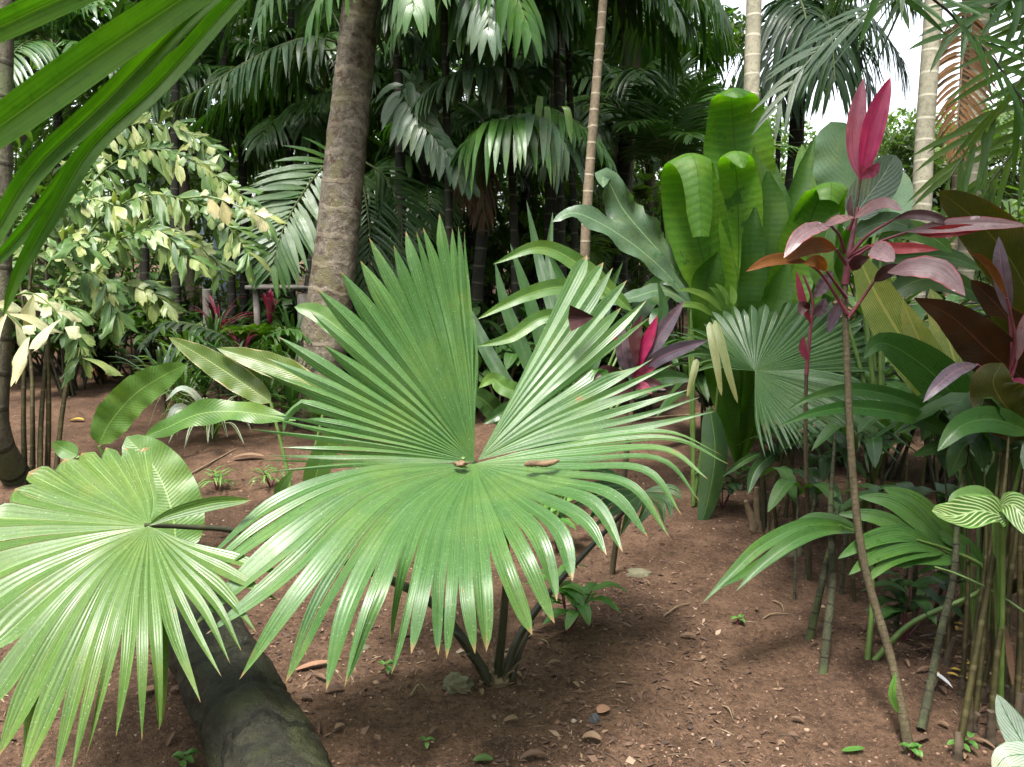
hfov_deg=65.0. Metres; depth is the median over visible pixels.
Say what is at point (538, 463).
rolled leaf
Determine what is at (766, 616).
twig
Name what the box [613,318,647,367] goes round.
leafy shrub
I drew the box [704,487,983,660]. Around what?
palm seedling
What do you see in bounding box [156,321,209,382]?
strap plant
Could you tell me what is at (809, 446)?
understory cane
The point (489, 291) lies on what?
leafy shrub
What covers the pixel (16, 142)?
leafy shrub
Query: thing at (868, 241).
leafy shrub
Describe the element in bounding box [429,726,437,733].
dead leaf
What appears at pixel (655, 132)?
palm tree
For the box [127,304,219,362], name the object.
leafy shrub
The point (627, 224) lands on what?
ginger plant
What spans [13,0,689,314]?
forest mass
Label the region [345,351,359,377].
leafy shrub
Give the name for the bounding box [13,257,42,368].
leafy shrub
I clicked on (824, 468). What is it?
understory cane
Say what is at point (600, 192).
leafy shrub
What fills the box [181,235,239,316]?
leafy shrub
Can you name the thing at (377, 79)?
palm tree
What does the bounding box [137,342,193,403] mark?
strap plant
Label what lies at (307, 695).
dead leaf
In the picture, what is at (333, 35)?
palm tree
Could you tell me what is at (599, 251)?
palm tree
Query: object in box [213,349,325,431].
strap plant
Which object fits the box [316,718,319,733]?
dead leaf
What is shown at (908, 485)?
understory cane
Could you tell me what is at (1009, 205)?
leafy shrub
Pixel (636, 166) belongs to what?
leafy tree
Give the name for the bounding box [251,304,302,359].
strap plant
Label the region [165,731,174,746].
dead leaf
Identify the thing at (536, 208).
leafy shrub
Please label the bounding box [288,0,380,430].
coconut palm
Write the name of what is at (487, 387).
leafy shrub
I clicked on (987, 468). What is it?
understory cane
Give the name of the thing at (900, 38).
sky
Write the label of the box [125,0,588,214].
leafy tree
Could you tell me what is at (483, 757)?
fallen leaf
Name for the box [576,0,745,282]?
leafy tree
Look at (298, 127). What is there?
palm tree
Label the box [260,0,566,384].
palm tree
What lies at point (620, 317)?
leafy shrub
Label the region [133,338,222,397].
strap plant
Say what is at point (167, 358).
strap plant
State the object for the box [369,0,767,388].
palm tree
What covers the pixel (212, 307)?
red rosette
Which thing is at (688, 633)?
fallen leaf
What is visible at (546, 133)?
palm tree
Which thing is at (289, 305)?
leafy shrub
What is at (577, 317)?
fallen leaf
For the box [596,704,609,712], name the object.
fallen leaf
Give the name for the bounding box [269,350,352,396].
strap plant
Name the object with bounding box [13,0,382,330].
leafy tree
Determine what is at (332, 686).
dead leaf
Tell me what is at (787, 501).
understory cane
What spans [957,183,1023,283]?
leafy shrub
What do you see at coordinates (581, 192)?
leafy shrub
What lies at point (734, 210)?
nest fern
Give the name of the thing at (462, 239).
leafy shrub
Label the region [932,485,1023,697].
calathea
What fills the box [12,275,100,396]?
leafy shrub
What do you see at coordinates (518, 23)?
palm tree
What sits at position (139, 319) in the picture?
leafy shrub
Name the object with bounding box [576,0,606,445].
palm tree
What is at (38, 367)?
leafy shrub
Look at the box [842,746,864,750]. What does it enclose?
fallen leaf
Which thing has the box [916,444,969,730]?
mossy cane
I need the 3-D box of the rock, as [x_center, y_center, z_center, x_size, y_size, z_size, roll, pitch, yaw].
[-0.181,1.009,2.693,0.108,0.082,0.072,0,11,0]
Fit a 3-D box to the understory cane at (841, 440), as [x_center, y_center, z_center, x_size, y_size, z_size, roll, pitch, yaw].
[1.370,0.545,3.579,0.310,0.707,0.311,7,13,33]
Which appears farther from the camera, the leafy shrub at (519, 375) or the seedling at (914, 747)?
the leafy shrub at (519, 375)
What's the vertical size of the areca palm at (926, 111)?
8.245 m
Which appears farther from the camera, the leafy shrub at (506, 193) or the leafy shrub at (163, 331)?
the leafy shrub at (506, 193)
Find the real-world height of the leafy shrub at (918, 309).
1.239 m
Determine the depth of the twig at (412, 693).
2.66 m
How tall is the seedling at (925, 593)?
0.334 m
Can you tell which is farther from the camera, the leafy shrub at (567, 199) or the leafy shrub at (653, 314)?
the leafy shrub at (567, 199)
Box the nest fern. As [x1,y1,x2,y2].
[661,88,852,483]
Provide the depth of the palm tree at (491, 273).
9.02 m
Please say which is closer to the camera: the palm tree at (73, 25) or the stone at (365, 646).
the stone at (365, 646)
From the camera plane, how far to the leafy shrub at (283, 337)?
8.55 m
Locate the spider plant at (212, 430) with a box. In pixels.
[150,385,253,447]
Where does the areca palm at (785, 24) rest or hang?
on the ground
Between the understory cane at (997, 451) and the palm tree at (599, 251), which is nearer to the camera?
the understory cane at (997, 451)
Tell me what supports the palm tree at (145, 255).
on the ground
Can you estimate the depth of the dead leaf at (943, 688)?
2.62 m
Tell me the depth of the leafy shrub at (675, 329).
8.26 m
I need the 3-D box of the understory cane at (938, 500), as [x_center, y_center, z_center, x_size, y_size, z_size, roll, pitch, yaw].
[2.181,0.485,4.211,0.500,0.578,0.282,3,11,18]
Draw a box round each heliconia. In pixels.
[52,362,295,546]
[169,303,368,522]
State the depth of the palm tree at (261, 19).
7.24 m
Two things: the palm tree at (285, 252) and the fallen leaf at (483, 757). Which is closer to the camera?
the fallen leaf at (483, 757)
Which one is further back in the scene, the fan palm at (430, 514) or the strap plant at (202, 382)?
the strap plant at (202, 382)
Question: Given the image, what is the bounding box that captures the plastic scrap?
[937,673,952,687]
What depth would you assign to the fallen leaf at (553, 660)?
2.84 m
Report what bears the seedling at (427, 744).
on the ground
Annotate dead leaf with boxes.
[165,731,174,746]
[170,684,178,690]
[299,693,311,697]
[315,673,325,678]
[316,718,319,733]
[324,684,343,690]
[335,722,344,727]
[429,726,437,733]
[916,666,928,671]
[938,685,946,692]
[963,749,967,758]
[974,737,994,747]
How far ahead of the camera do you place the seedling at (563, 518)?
3.75 m
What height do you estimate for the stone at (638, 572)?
0.057 m
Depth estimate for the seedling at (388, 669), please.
2.78 m
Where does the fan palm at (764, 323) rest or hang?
on the ground
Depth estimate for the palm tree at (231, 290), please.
9.08 m
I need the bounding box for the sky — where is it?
[14,0,1023,229]
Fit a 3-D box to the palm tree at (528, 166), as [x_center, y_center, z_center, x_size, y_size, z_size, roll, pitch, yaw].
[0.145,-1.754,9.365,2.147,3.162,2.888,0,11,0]
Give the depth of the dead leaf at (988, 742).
2.37 m
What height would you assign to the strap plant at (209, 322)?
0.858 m
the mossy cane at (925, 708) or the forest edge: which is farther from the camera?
the forest edge
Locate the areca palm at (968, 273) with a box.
[955,3,989,305]
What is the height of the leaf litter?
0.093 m
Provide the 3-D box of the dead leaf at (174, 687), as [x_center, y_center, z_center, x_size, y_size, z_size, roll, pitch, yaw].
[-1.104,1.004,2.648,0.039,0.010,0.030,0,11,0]
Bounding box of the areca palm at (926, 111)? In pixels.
[898,0,942,379]
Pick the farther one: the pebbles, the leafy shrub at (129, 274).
the leafy shrub at (129, 274)
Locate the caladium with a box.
[991,694,1023,766]
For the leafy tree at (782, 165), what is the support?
on the ground
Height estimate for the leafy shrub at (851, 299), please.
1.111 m
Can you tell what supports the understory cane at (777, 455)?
on the ground
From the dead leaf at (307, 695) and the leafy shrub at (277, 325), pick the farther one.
the leafy shrub at (277, 325)
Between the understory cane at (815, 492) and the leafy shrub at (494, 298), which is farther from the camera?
the leafy shrub at (494, 298)
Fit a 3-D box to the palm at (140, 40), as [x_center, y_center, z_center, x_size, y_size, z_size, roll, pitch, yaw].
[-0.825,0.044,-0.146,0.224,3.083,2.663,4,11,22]
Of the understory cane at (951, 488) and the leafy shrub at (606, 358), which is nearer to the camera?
the understory cane at (951, 488)
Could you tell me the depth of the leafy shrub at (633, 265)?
10.56 m
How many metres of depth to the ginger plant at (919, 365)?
2.79 m
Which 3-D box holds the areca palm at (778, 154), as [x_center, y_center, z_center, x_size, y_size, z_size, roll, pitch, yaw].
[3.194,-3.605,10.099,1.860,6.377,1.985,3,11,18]
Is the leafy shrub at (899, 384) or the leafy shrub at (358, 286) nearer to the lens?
the leafy shrub at (899, 384)
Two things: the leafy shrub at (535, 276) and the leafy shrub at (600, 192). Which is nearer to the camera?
the leafy shrub at (535, 276)
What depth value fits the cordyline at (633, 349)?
3.31 m
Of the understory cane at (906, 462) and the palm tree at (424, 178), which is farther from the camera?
the palm tree at (424, 178)
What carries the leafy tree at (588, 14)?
on the ground
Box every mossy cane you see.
[805,433,840,674]
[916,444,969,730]
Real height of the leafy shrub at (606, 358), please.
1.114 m
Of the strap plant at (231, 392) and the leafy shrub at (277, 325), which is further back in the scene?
the leafy shrub at (277, 325)
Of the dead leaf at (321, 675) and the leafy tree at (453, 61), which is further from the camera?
the leafy tree at (453, 61)
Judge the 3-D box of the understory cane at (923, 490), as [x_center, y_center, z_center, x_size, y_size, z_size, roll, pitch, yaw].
[1.484,0.683,3.138,0.518,0.560,0.226,2,11,10]
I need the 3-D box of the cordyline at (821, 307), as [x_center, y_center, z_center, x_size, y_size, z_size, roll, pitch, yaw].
[1.244,0.221,3.335,0.295,1.370,0.124,-10,15,-44]
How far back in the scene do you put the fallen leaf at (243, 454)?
5.37 m
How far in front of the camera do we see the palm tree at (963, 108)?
6.41 m
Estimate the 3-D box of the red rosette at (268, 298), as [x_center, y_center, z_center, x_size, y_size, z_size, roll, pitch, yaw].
[-2.260,-0.377,7.534,0.155,1.025,0.183,3,11,18]
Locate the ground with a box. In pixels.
[0,242,1023,766]
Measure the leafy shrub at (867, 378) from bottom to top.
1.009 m
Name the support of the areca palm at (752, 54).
on the ground
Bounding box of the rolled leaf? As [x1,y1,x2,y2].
[524,459,559,466]
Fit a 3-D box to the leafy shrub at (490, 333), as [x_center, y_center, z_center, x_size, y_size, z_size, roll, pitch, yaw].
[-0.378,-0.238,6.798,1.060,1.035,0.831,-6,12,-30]
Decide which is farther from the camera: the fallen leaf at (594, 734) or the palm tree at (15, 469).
the palm tree at (15, 469)
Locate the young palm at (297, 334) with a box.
[137,320,311,401]
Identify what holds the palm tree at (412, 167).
on the ground
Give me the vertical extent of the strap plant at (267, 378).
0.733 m
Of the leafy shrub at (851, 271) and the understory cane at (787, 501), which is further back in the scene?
the leafy shrub at (851, 271)
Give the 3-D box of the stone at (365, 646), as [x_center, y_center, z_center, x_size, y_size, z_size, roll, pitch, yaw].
[-0.559,0.981,2.987,0.072,0.043,0.054,-4,11,-18]
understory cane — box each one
[731,435,819,528]
[754,411,789,517]
[759,466,843,599]
[763,467,841,579]
[778,418,841,520]
[784,431,862,593]
[791,416,894,601]
[798,419,821,507]
[800,454,869,543]
[819,427,913,580]
[823,434,884,510]
[834,483,948,629]
[845,481,945,628]
[864,440,923,532]
[881,420,904,505]
[887,427,940,504]
[889,428,935,485]
[904,430,910,481]
[929,482,958,620]
[956,465,989,576]
[970,447,1018,476]
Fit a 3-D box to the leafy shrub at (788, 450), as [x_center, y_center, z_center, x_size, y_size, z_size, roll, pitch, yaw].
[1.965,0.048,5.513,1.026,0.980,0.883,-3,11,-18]
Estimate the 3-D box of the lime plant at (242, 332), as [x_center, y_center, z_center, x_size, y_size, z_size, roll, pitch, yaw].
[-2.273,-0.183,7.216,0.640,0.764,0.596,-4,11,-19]
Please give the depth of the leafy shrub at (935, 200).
8.10 m
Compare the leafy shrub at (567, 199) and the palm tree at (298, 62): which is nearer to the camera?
the palm tree at (298, 62)
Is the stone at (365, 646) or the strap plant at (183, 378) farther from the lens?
the strap plant at (183, 378)
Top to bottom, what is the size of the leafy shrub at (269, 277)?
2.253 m
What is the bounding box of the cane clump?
[864,391,1023,761]
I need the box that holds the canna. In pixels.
[914,190,1023,593]
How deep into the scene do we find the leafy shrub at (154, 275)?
8.59 m
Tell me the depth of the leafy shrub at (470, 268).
8.01 m
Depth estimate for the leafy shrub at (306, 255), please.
10.47 m
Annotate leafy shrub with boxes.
[11,130,60,377]
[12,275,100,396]
[12,324,59,375]
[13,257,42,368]
[36,128,160,354]
[44,267,158,378]
[50,297,133,390]
[80,323,145,383]
[83,301,166,376]
[116,224,163,305]
[119,177,235,326]
[120,268,201,361]
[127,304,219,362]
[150,267,217,326]
[154,312,251,372]
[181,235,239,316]
[182,308,228,328]
[199,191,305,320]
[199,314,253,346]
[236,257,305,326]
[250,321,286,351]
[260,289,297,335]
[274,306,291,356]
[281,218,307,259]
[297,192,410,309]
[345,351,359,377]
[347,305,413,382]
[352,250,391,332]
[406,178,505,296]
[409,234,509,330]
[410,264,482,382]
[427,301,505,383]
[430,169,539,329]
[455,169,516,264]
[463,162,593,307]
[464,303,534,402]
[480,330,511,396]
[481,320,546,402]
[490,307,561,408]
[493,180,580,306]
[498,235,540,336]
[499,159,604,250]
[527,269,626,320]
[567,236,654,365]
[570,160,647,291]
[577,191,647,233]
[578,187,660,326]
[589,288,643,410]
[598,312,643,367]
[600,296,683,414]
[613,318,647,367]
[656,334,712,442]
[672,300,695,372]
[776,339,867,451]
[795,323,893,466]
[817,294,959,480]
[825,231,869,315]
[848,165,941,376]
[848,296,945,439]
[885,291,983,490]
[889,198,1023,320]
[910,294,988,319]
[911,298,1022,492]
[923,314,989,485]
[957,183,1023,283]
[959,198,1023,304]
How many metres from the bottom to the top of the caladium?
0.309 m
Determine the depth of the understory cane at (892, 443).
4.12 m
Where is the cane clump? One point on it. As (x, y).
(951, 405)
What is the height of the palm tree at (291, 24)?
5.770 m
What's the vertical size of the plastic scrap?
0.025 m
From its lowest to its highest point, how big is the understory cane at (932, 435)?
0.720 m
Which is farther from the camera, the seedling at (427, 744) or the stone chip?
the stone chip
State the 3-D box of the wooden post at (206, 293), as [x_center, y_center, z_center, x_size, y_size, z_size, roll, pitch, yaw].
[-3.130,-0.448,8.319,0.109,1.051,0.106,0,11,0]
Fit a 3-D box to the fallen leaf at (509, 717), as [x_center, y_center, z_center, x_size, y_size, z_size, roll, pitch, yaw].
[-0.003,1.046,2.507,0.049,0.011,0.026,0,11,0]
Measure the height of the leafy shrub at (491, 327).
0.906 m
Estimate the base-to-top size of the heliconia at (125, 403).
0.930 m
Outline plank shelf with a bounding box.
[245,284,307,375]
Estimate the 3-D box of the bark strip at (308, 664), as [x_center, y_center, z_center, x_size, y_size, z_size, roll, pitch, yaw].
[-0.698,0.986,2.820,0.130,0.011,0.028,-5,12,-25]
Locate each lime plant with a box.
[220,323,289,348]
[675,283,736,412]
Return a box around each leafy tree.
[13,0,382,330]
[14,4,240,316]
[101,0,725,248]
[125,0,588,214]
[234,3,712,178]
[449,0,644,284]
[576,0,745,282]
[764,106,861,240]
[773,107,1018,280]
[877,82,1023,223]
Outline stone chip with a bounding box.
[588,713,599,723]
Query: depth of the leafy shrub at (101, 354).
8.09 m
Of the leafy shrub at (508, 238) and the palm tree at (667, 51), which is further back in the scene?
the leafy shrub at (508, 238)
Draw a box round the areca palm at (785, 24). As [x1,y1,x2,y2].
[723,0,921,191]
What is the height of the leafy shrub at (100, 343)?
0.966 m
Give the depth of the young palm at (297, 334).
6.13 m
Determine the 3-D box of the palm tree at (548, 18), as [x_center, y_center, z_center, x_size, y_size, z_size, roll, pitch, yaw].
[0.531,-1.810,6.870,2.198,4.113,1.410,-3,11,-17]
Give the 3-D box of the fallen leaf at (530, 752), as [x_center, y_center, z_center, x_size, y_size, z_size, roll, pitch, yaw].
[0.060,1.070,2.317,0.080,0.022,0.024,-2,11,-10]
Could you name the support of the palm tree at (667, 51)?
on the ground
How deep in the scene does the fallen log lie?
2.22 m
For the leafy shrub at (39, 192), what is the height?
2.790 m
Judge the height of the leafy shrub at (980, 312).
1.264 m
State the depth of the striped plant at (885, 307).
3.15 m
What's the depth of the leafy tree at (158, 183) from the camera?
10.13 m
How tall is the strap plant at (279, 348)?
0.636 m
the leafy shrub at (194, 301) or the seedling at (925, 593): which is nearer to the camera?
the seedling at (925, 593)
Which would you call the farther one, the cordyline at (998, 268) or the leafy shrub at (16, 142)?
the leafy shrub at (16, 142)
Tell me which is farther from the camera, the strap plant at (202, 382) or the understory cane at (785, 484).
the strap plant at (202, 382)
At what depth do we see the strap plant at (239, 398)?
7.19 m
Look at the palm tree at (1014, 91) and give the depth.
3.00 m
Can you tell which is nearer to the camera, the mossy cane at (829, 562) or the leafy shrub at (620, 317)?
the mossy cane at (829, 562)
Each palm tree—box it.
[0,0,31,485]
[14,0,134,367]
[14,40,282,367]
[111,0,299,362]
[135,23,326,324]
[159,0,466,293]
[204,85,409,223]
[215,0,477,313]
[219,0,544,392]
[220,0,256,324]
[229,137,438,377]
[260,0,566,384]
[278,47,529,227]
[285,0,304,358]
[305,0,586,422]
[363,133,521,326]
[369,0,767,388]
[370,0,637,416]
[375,0,583,257]
[375,51,616,411]
[407,244,510,290]
[414,0,686,412]
[429,93,615,341]
[436,0,698,381]
[490,212,569,341]
[504,234,649,313]
[522,50,723,320]
[538,0,725,302]
[574,51,807,392]
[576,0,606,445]
[751,0,1023,249]
[819,0,1015,296]
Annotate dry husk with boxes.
[453,460,467,467]
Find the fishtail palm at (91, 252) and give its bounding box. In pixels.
[0,105,287,484]
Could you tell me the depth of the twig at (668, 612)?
3.23 m
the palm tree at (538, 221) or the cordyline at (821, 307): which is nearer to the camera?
the cordyline at (821, 307)
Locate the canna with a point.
(973, 336)
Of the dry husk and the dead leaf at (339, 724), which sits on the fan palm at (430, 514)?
the dry husk
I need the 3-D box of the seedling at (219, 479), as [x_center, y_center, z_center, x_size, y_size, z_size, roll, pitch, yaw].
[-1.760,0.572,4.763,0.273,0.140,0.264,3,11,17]
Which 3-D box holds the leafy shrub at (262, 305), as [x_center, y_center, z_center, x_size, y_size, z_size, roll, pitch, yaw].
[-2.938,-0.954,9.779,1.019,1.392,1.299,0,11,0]
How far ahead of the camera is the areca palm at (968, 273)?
7.15 m
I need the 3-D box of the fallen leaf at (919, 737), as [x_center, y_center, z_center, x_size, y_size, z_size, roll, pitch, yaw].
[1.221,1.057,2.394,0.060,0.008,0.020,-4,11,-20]
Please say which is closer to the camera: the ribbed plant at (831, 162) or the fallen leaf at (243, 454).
the fallen leaf at (243, 454)
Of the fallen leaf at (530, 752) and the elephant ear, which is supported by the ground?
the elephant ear
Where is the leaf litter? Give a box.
[0,363,1023,766]
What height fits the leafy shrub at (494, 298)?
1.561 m
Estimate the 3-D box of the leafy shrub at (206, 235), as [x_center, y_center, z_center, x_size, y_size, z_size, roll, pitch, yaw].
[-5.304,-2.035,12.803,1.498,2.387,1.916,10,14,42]
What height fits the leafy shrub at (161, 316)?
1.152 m
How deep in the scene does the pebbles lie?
2.65 m
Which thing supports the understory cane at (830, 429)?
on the ground
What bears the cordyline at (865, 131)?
on the ground
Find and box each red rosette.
[190,295,254,393]
[261,288,277,389]
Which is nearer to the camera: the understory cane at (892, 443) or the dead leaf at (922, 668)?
the dead leaf at (922, 668)
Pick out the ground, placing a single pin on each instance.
(794, 648)
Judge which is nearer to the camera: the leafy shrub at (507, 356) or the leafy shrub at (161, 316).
the leafy shrub at (507, 356)
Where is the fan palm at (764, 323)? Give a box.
[672,298,915,531]
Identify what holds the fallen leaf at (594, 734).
on the ground
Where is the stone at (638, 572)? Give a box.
[627,568,652,577]
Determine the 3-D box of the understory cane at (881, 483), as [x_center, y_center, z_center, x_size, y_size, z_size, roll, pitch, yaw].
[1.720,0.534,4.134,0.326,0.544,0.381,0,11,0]
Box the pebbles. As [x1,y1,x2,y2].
[1,376,1022,766]
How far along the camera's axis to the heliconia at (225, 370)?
4.06 m
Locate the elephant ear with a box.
[809,155,980,527]
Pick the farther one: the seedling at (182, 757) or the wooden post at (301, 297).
the wooden post at (301, 297)
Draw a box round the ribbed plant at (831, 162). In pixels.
[793,122,913,322]
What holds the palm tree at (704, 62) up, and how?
on the ground
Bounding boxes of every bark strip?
[136,685,153,693]
[295,660,326,669]
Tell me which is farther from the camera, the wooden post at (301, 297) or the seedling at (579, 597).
the wooden post at (301, 297)
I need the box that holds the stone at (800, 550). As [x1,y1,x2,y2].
[769,545,803,556]
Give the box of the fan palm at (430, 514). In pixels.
[0,214,725,766]
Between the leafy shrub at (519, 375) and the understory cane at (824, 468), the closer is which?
the understory cane at (824, 468)
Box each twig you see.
[191,448,236,473]
[410,683,429,696]
[625,413,699,419]
[663,603,690,616]
[763,612,787,618]
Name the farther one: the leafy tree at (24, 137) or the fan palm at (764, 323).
the leafy tree at (24, 137)
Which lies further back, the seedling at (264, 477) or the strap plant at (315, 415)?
the strap plant at (315, 415)
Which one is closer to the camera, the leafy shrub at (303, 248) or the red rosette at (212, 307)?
the red rosette at (212, 307)
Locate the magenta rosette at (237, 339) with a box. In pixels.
[208,330,271,401]
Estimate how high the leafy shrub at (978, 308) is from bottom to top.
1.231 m
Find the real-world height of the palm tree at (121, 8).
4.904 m
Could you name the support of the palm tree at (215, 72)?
on the ground
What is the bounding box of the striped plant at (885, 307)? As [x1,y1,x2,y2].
[854,259,974,606]
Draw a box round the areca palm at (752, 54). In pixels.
[743,0,761,96]
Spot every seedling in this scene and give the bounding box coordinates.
[171,748,199,766]
[198,465,236,489]
[244,464,293,486]
[378,660,398,676]
[419,736,434,747]
[524,563,626,632]
[530,498,578,551]
[695,465,755,507]
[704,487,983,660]
[731,614,745,624]
[862,565,974,640]
[899,742,922,756]
[947,731,977,751]
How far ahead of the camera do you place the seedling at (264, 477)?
4.81 m
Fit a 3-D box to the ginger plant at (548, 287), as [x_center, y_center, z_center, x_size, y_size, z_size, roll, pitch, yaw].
[0.367,-0.166,4.559,1.457,1.764,1.428,0,11,0]
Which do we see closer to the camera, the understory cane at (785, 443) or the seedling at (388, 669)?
the seedling at (388, 669)
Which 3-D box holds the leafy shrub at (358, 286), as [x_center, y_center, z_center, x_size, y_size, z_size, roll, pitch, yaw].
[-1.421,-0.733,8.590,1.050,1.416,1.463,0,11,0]
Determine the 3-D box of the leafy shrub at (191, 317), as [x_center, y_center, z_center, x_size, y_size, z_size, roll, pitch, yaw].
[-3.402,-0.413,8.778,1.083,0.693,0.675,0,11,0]
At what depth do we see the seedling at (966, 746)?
2.34 m
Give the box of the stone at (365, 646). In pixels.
[363,643,370,650]
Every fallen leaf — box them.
[232,453,263,457]
[473,753,492,760]
[503,715,517,721]
[520,749,544,758]
[548,659,560,663]
[568,305,592,330]
[582,731,600,739]
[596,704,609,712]
[680,632,695,635]
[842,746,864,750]
[914,735,929,741]
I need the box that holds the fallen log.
[147,555,331,766]
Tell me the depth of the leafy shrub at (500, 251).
11.86 m
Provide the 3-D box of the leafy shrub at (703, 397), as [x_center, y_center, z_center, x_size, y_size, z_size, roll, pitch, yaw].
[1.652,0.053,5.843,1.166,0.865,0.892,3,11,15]
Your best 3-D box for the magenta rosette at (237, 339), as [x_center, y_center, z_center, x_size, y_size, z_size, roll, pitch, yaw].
[-2.327,-0.104,6.957,0.401,0.706,0.414,8,13,37]
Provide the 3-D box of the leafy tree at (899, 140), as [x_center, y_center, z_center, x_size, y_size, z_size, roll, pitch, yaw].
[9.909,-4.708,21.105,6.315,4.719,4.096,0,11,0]
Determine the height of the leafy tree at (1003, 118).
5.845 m
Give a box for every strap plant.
[105,342,195,412]
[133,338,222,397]
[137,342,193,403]
[144,363,221,404]
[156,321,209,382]
[159,308,244,398]
[175,340,251,422]
[186,335,285,426]
[206,332,278,401]
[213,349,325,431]
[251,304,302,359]
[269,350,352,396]
[271,338,294,411]
[271,389,330,432]
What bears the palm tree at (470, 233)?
on the ground
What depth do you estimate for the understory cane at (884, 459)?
4.48 m
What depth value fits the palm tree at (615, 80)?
8.38 m
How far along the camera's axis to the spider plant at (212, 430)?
5.63 m
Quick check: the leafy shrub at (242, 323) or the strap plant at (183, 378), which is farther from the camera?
the leafy shrub at (242, 323)
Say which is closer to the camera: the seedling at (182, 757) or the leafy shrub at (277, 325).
the seedling at (182, 757)
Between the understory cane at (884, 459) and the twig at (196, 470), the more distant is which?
the twig at (196, 470)
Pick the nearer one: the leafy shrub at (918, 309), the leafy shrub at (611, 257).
the leafy shrub at (918, 309)
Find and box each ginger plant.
[457,200,688,516]
[553,168,727,519]
[779,332,1023,637]
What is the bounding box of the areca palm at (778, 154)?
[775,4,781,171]
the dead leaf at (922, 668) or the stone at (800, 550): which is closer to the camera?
the dead leaf at (922, 668)
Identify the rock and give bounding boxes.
[442,672,473,694]
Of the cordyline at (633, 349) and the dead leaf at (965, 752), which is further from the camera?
the cordyline at (633, 349)
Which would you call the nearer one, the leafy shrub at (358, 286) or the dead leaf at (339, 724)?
the dead leaf at (339, 724)
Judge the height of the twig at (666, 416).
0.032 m
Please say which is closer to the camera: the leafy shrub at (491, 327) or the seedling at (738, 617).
the seedling at (738, 617)
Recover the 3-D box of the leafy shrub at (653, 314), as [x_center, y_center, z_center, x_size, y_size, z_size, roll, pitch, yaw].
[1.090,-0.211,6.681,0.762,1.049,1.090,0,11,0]
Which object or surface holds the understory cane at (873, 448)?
on the ground
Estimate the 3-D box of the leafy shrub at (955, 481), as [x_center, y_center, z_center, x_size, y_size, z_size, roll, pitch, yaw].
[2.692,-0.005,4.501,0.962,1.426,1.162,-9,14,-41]
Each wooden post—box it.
[202,289,213,341]
[297,293,306,339]
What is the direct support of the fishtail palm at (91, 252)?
on the ground
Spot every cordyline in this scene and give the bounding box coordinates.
[593,300,707,574]
[747,78,1023,753]
[796,271,832,580]
[923,237,1023,624]
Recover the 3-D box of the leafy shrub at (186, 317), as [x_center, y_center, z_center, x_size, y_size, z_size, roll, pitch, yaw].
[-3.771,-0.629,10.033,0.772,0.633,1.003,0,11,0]
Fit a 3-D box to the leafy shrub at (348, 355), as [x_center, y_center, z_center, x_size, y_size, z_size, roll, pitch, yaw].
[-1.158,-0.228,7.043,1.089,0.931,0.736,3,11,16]
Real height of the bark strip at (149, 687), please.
0.008 m
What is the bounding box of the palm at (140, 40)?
[0,0,246,315]
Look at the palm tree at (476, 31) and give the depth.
6.37 m
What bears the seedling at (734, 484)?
on the ground

